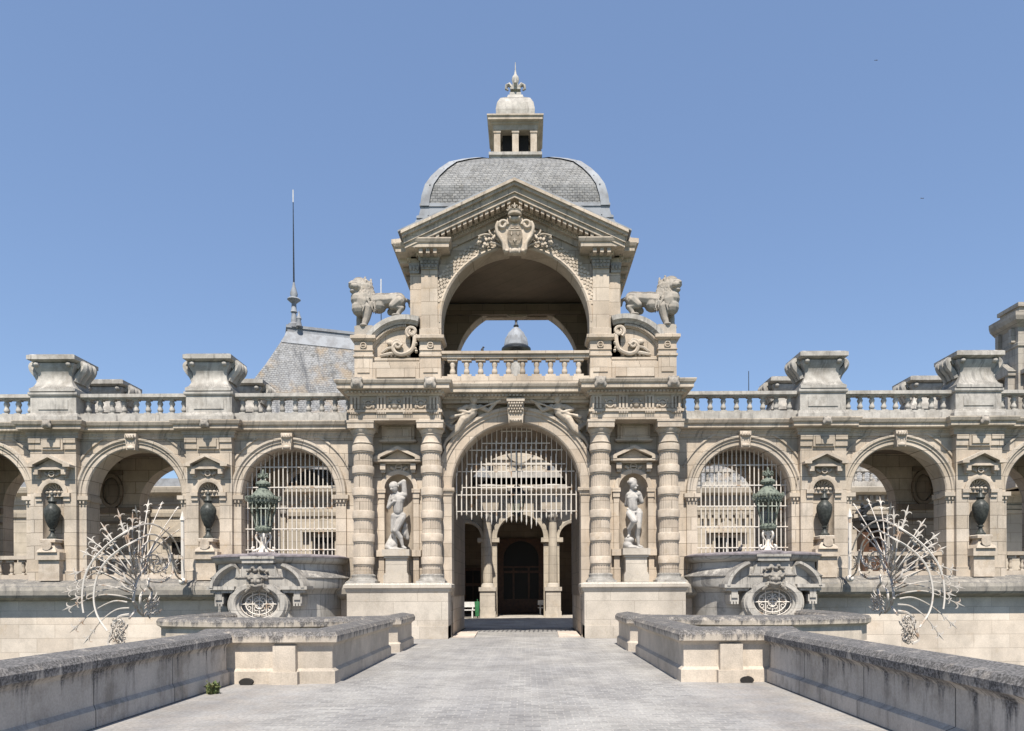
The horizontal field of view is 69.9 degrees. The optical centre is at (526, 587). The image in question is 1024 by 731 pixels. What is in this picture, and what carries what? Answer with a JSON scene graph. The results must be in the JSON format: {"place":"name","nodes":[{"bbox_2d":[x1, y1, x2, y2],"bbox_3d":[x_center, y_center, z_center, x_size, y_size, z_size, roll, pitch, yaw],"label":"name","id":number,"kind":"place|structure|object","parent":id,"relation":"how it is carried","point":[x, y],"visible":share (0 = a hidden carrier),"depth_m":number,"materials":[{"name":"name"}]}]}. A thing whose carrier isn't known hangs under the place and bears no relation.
{"place":"outdoors","nodes":[
{"label":"outdoors","id":0,"kind":"place"},
{"bbox_2d":[62,500,187,644],"bbox_3d":[-11.007,-0.570,21.713,1.875,4.261,6.269,0,0,0],"label":"iron fan","id":1,"kind":"object","parent":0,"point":[138,563],"visible":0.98,"depth_m":18.88},
{"bbox_2d":[156,612,414,652],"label":"curved parapet","id":2,"kind":"structure","parent":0,"point":[401,638],"depth_m":18.61,"materials":[{"name":"stone"}]},
{"bbox_2d":[89,627,889,730],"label":"bridge road","id":3,"kind":"structure","parent":0,"point":[521,679],"depth_m":11.05,"materials":[{"name":"grey stone"}]},
{"bbox_2d":[0,631,231,730],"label":"bridge parapet","id":4,"kind":"structure","parent":3,"relation":"on","point":[86,689],"depth_m":9.19,"materials":[{"name":"stone"}]},
{"bbox_2d":[203,680,220,694],"bbox_3d":[-5.057,1.602,11.787,0.262,0.221,0.254,0,0,40],"label":"weed","id":5,"kind":"object","parent":3,"relation":"on","point":[213,688],"visible":1,"depth_m":11.76,"materials":[{"name":"green plant"}]},
{"bbox_2d":[239,678,253,684],"bbox_3d":[-4.923,1.662,12.870,0.260,0.143,0.060,0,0,0],"label":"drain hole","id":6,"kind":"object","parent":3,"relation":"on","point":[246,681],"visible":0.96,"depth_m":12.84,"materials":[{"name":"grey stone"}]},
{"bbox_2d":[198,617,392,684],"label":"corner parapet","id":7,"kind":"structure","parent":3,"relation":"on","point":[333,654],"depth_m":13.05,"materials":[{"name":"stone"}]},
{"bbox_2d":[453,631,477,637],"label":"kerb slab","id":8,"kind":"structure","parent":3,"relation":"on","point":[471,634],"depth_m":25.81,"materials":[{"name":"beige stone"}]},
{"bbox_2d":[557,631,580,637],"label":"kerb slab","id":9,"kind":"structure","parent":3,"relation":"on","point":[565,634],"depth_m":25.58,"materials":[{"name":"beige stone"}]},
{"bbox_2d":[633,616,797,682],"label":"corner parapet","id":10,"kind":"structure","parent":3,"relation":"on","point":[681,652],"depth_m":13.05,"materials":[{"name":"stone"}]},
{"bbox_2d":[740,676,753,682],"bbox_3d":[3.877,1.622,12.870,0.260,0.143,0.060,0,0,0],"label":"drain hole","id":11,"kind":"object","parent":3,"relation":"on","point":[747,679],"visible":0.96,"depth_m":12.84,"materials":[{"name":"grey stone"}]},
{"bbox_2d":[764,628,1023,730],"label":"bridge parapet","id":12,"kind":"structure","parent":3,"relation":"on","point":[893,687],"depth_m":8.44,"materials":[{"name":"stone"}]},
{"bbox_2d":[0,0,1023,477],"label":"sky","id":13,"kind":"structure","parent":0,"point":[759,156],"materials":[{"name":"blue"}]},
{"bbox_2d":[333,62,696,638],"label":"entrance pavilion","id":14,"kind":"structure","parent":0,"point":[515,225],"depth_m":25.03,"materials":[{"name":"stone"}]},
{"bbox_2d":[348,277,409,325],"bbox_3d":[-5.047,-9.812,25.319,2.065,1.774,0.905,0,0,0],"label":"lion statue","id":15,"kind":"object","parent":14,"relation":"on","point":[366,300],"visible":0.94,"depth_m":25.07,"materials":[{"name":"stone"}]},
{"bbox_2d":[385,479,408,548],"bbox_3d":[-4.457,-2.476,25.124,0.833,2.459,0.571,0,0,0],"label":"statue","id":16,"kind":"object","parent":14,"relation":"on","point":[396,500],"visible":0.98,"depth_m":24.97,"materials":[{"name":"stone"}]},
{"bbox_2d":[456,427,576,528],"bbox_3d":[-0.348,-3.873,25.742,4.280,3.610,0.135,0,0,0],"label":"portcullis","id":17,"kind":"object","parent":14,"relation":"hanging from","point":[516,471],"visible":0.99,"depth_m":25.68,"materials":[{"name":"white paint"}]},
{"bbox_2d":[507,439,527,517],"bbox_3d":[-0.350,-4.184,27.999,0.835,3.050,0.729,0,0,0],"label":"hanging lantern","id":18,"kind":"object","parent":14,"relation":"hanging from","point":[518,492],"visible":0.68,"depth_m":27.92,"materials":[{"name":"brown metal"}]},
{"bbox_2d":[623,477,643,547],"bbox_3d":[3.675,-2.518,25.101,0.659,2.511,0.654,0,0,-45],"label":"statue","id":19,"kind":"object","parent":14,"relation":"on","point":[634,512],"visible":0.98,"depth_m":24.94,"materials":[{"name":"stone"}]},
{"bbox_2d":[620,275,681,327],"bbox_3d":[4.298,-9.854,25.319,2.065,1.774,0.905,0,0,0],"label":"lion statue","id":20,"kind":"object","parent":14,"relation":"on","point":[663,299],"visible":0.98,"depth_m":25.07,"materials":[{"name":"stone"}]},
{"bbox_2d":[454,613,579,634],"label":"courtyard ground","id":21,"kind":"structure","parent":0,"point":[515,620],"depth_m":36.65,"materials":[{"name":"white stone"}]},
{"bbox_2d":[14,190,490,574],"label":"court building","id":22,"kind":"structure","parent":21,"relation":"on","point":[303,359],"depth_m":36.72,"materials":[{"name":"stone"}]},
{"bbox_2d":[160,523,180,573],"bbox_3d":[-16.837,-1.449,35.825,2.100,3.470,0.350,0,0,0],"label":"window","id":23,"kind":"structure","parent":22,"relation":"in","point":[171,543],"depth_m":35.88,"materials":[{"name":"stone"}]},
{"bbox_2d":[300,518,335,554],"bbox_3d":[-9.937,-1.580,35.825,2.100,3.670,0.350,0,0,0],"label":"window","id":24,"kind":"structure","parent":22,"relation":"in","point":[320,520],"depth_m":35.90,"materials":[{"name":"stone"}]},
{"bbox_2d":[380,279,381,319],"bbox_3d":[-7.743,-13.775,39.100,0.068,5.400,0.068,0,0,0],"label":"lightning rod","id":25,"kind":"object","parent":22,"relation":"attached to","point":[381,291],"visible":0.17,"depth_m":39.09,"materials":[{"name":"grey metal"}]},
{"bbox_2d":[464,602,474,617],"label":"bench","id":26,"kind":"object","parent":21,"relation":"on","point":[469,604],"visible":0.37,"depth_m":41.38,"materials":[{"name":"white paint"}]},
{"bbox_2d":[474,599,479,617],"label":"waste bin","id":27,"kind":"object","parent":21,"relation":"on","point":[477,605],"visible":1,"depth_m":40.89,"materials":[{"name":"green paint"}]},
{"bbox_2d":[538,600,543,614],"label":"sign","id":28,"kind":"object","parent":21,"relation":"on","point":[540,602],"visible":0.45,"depth_m":45.68,"materials":[{"name":"white metal"}]},
{"bbox_2d":[464,453,572,617],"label":"court building","id":29,"kind":"structure","parent":0,"point":[514,566],"depth_m":42.88,"materials":[{"name":"stone"}]},
{"bbox_2d":[464,568,480,612],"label":"side door","id":30,"kind":"structure","parent":29,"relation":"in","point":[472,575],"depth_m":47.86,"materials":[{"name":"brown wood"}]},
{"bbox_2d":[502,320,530,375],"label":"roof cupola","id":31,"kind":"object","parent":29,"relation":"on","point":[515,339],"visible":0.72,"depth_m":55.40,"materials":[{"name":"metal"}]},
{"bbox_2d":[498,539,543,612],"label":"doorway","id":32,"kind":"structure","parent":29,"relation":"in","point":[520,561],"depth_m":48.12,"materials":[{"name":"brown wood"}]},
{"bbox_2d":[615,609,870,651],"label":"curved parapet","id":33,"kind":"structure","parent":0,"point":[844,624],"depth_m":18.58,"materials":[{"name":"stone"}]},
{"bbox_2d":[697,466,1021,570],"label":"court building","id":34,"kind":"structure","parent":0,"point":[866,483],"depth_m":39.00,"materials":[{"name":"stone"}]},
{"bbox_2d":[706,520,748,552],"bbox_3d":[10.662,-1.873,38.825,2.200,3.470,0.350,0,0,0],"label":"window","id":35,"kind":"structure","parent":34,"relation":"in","point":[725,522],"depth_m":38.88,"materials":[{"name":"stone"}]},
{"bbox_2d":[989,302,1023,490],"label":"chimney tower","id":36,"kind":"structure","parent":34,"relation":"on","point":[1006,330],"depth_m":37.58,"materials":[{"name":"stone"}]},
{"bbox_2d":[852,501,888,570],"bbox_3d":[16.865,-1.212,34.600,2.700,5.650,1.000,0,0,0],"label":"portal","id":37,"kind":"object","parent":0,"point":[863,510],"visible":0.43,"depth_m":34.31,"materials":[{"name":"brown wood"}]},
{"bbox_2d":[869,529,887,570],"bbox_3d":[16.868,-0.587,34.750,1.600,4.400,0.100,0,0,0],"label":"door","id":38,"kind":"structure","parent":37,"relation":"in","point":[876,534],"depth_m":34.70,"materials":[{"name":"brown wood"}]},
{"bbox_2d":[845,498,964,644],"bbox_3d":[10.341,-0.667,21.713,1.875,4.261,6.269,0,0,0],"label":"iron fan","id":39,"kind":"object","parent":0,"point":[887,553],"visible":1,"depth_m":18.84},
{"label":"ground","id":40,"kind":"structure","parent":0,"visible":0},
{"bbox_2d":[0,391,353,659],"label":"gallery wing","id":41,"kind":"structure","parent":40,"relation":"on","point":[82,460],"depth_m":25.57,"materials":[{"name":"beige stone"}]},
{"bbox_2d":[43,491,60,538],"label":"niche urn","id":42,"kind":"object","parent":41,"relation":"on","point":[52,513],"visible":0.98,"depth_m":25.36,"materials":[{"name":"green stone"}]},
{"bbox_2d":[26,354,97,393],"bbox_3d":[-16.514,-7.490,26.120,2.085,1.310,1.428,0,0,0],"label":"scroll urn","id":43,"kind":"object","parent":41,"relation":"on","point":[61,373],"visible":0.99,"depth_m":25.62,"materials":[{"name":"stone"}]},
{"bbox_2d":[88,379,141,412],"bbox_3d":[-16.514,-7.490,29.180,2.085,1.310,1.428,0,0,0],"label":"scroll urn","id":44,"kind":"object","parent":41,"relation":"on","point":[108,386],"visible":0.47,"depth_m":28.62,"materials":[{"name":"stone"}]},
{"bbox_2d":[200,491,216,537],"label":"niche urn","id":45,"kind":"object","parent":41,"relation":"on","point":[208,511],"visible":0.98,"depth_m":25.34,"materials":[{"name":"green stone"}]},
{"bbox_2d":[182,353,247,392],"bbox_3d":[-11.084,-7.515,26.120,2.085,1.310,1.428,0,0,0],"label":"scroll urn","id":46,"kind":"object","parent":41,"relation":"on","point":[217,372],"visible":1,"depth_m":25.61,"materials":[{"name":"stone"}]},
{"bbox_2d":[238,379,275,411],"bbox_3d":[-11.084,-7.515,29.180,2.085,1.310,1.428,0,0,0],"label":"scroll urn","id":47,"kind":"object","parent":41,"relation":"on","point":[254,386],"visible":0.3,"depth_m":28.63,"materials":[{"name":"stone"}]},
{"bbox_2d":[245,450,335,554],"bbox_3d":[-8.342,-2.587,26.093,3.320,4.630,0.055,0,0,0],"label":"window grille","id":48,"kind":"object","parent":41,"relation":"attached to","point":[296,508],"depth_m":26.08,"materials":[{"name":"beige metal"}]},
{"bbox_2d":[207,552,349,616],"bbox_3d":[-8.466,3.079,25.333,4.640,8.500,4.875,0,0,0],"label":"bastion","id":49,"kind":"object","parent":40,"relation":"on","point":[262,584],"visible":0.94,"depth_m":23.32,"materials":[{"name":"stone"}]},
{"bbox_2d":[228,583,290,616],"bbox_3d":[-8.498,0.529,23.350,1.984,1.504,0.520,0,0,0],"label":"oval window","id":50,"kind":"structure","parent":49,"relation":"in","point":[283,599],"depth_m":23.17,"materials":[{"name":"stone"}]},
{"bbox_2d":[245,470,280,551],"bbox_3d":[-8.511,-2.481,23.701,1.077,2.700,1.076,0,0,0],"label":"street lamp","id":51,"kind":"object","parent":49,"relation":"on","point":[263,494],"visible":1,"depth_m":23.56,"materials":[{"name":"green metal"}]},
{"bbox_2d":[684,550,824,614],"bbox_3d":[7.834,3.005,25.333,4.640,8.500,4.875,0,0,0],"label":"bastion","id":52,"kind":"object","parent":40,"relation":"on","point":[768,582],"visible":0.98,"depth_m":23.32,"materials":[{"name":"stone"}]},
{"bbox_2d":[752,467,783,549],"bbox_3d":[7.829,-2.556,23.701,1.077,2.700,1.076,0,0,0],"label":"street lamp","id":53,"kind":"object","parent":52,"relation":"on","point":[767,492],"visible":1,"depth_m":23.54,"materials":[{"name":"green metal"}]},
{"bbox_2d":[741,581,803,614],"bbox_3d":[7.842,0.454,23.350,1.984,1.504,0.520,0,0,0],"label":"oval window","id":54,"kind":"structure","parent":52,"relation":"in","point":[747,599],"depth_m":23.17,"materials":[{"name":"stone"}]},
{"bbox_2d":[678,388,1023,665],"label":"gallery wing","id":55,"kind":"structure","parent":40,"relation":"on","point":[948,458],"depth_m":25.56,"materials":[{"name":"beige stone"}]},
{"bbox_2d":[697,448,787,552],"bbox_3d":[7.658,-2.660,26.093,3.320,4.630,0.055,0,0,0],"label":"window grille","id":56,"kind":"object","parent":55,"relation":"attached to","point":[740,506],"depth_m":26.08,"materials":[{"name":"beige metal"}]},
{"bbox_2d":[758,376,794,410],"bbox_3d":[10.356,-7.612,29.180,2.085,1.310,1.428,0,0,0],"label":"scroll urn","id":57,"kind":"object","parent":55,"relation":"on","point":[778,383],"visible":0.3,"depth_m":28.64,"materials":[{"name":"stone"}]},
{"bbox_2d":[784,351,848,390],"bbox_3d":[10.356,-7.612,26.120,2.085,1.310,1.428,0,0,0],"label":"scroll urn","id":58,"kind":"object","parent":55,"relation":"on","point":[813,369],"visible":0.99,"depth_m":25.60,"materials":[{"name":"stone"}]},
{"bbox_2d":[816,488,832,534],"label":"niche urn","id":59,"kind":"object","parent":55,"relation":"on","point":[824,508],"visible":1,"depth_m":25.34,"materials":[{"name":"green stone"}]},
{"bbox_2d":[892,375,943,409],"bbox_3d":[15.786,-7.637,29.180,2.085,1.310,1.428,0,0,0],"label":"scroll urn","id":60,"kind":"object","parent":55,"relation":"on","point":[931,382],"visible":0.31,"depth_m":28.62,"materials":[{"name":"stone"}]},
{"bbox_2d":[934,350,1004,389],"bbox_3d":[15.786,-7.637,26.120,2.085,1.310,1.428,0,0,0],"label":"scroll urn","id":61,"kind":"object","parent":55,"relation":"on","point":[969,369],"visible":0.99,"depth_m":25.61,"materials":[{"name":"stone"}]},
{"bbox_2d":[972,487,988,534],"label":"niche urn","id":62,"kind":"object","parent":55,"relation":"on","point":[980,508],"visible":0.98,"depth_m":25.35,"materials":[{"name":"green stone"}]}
]}

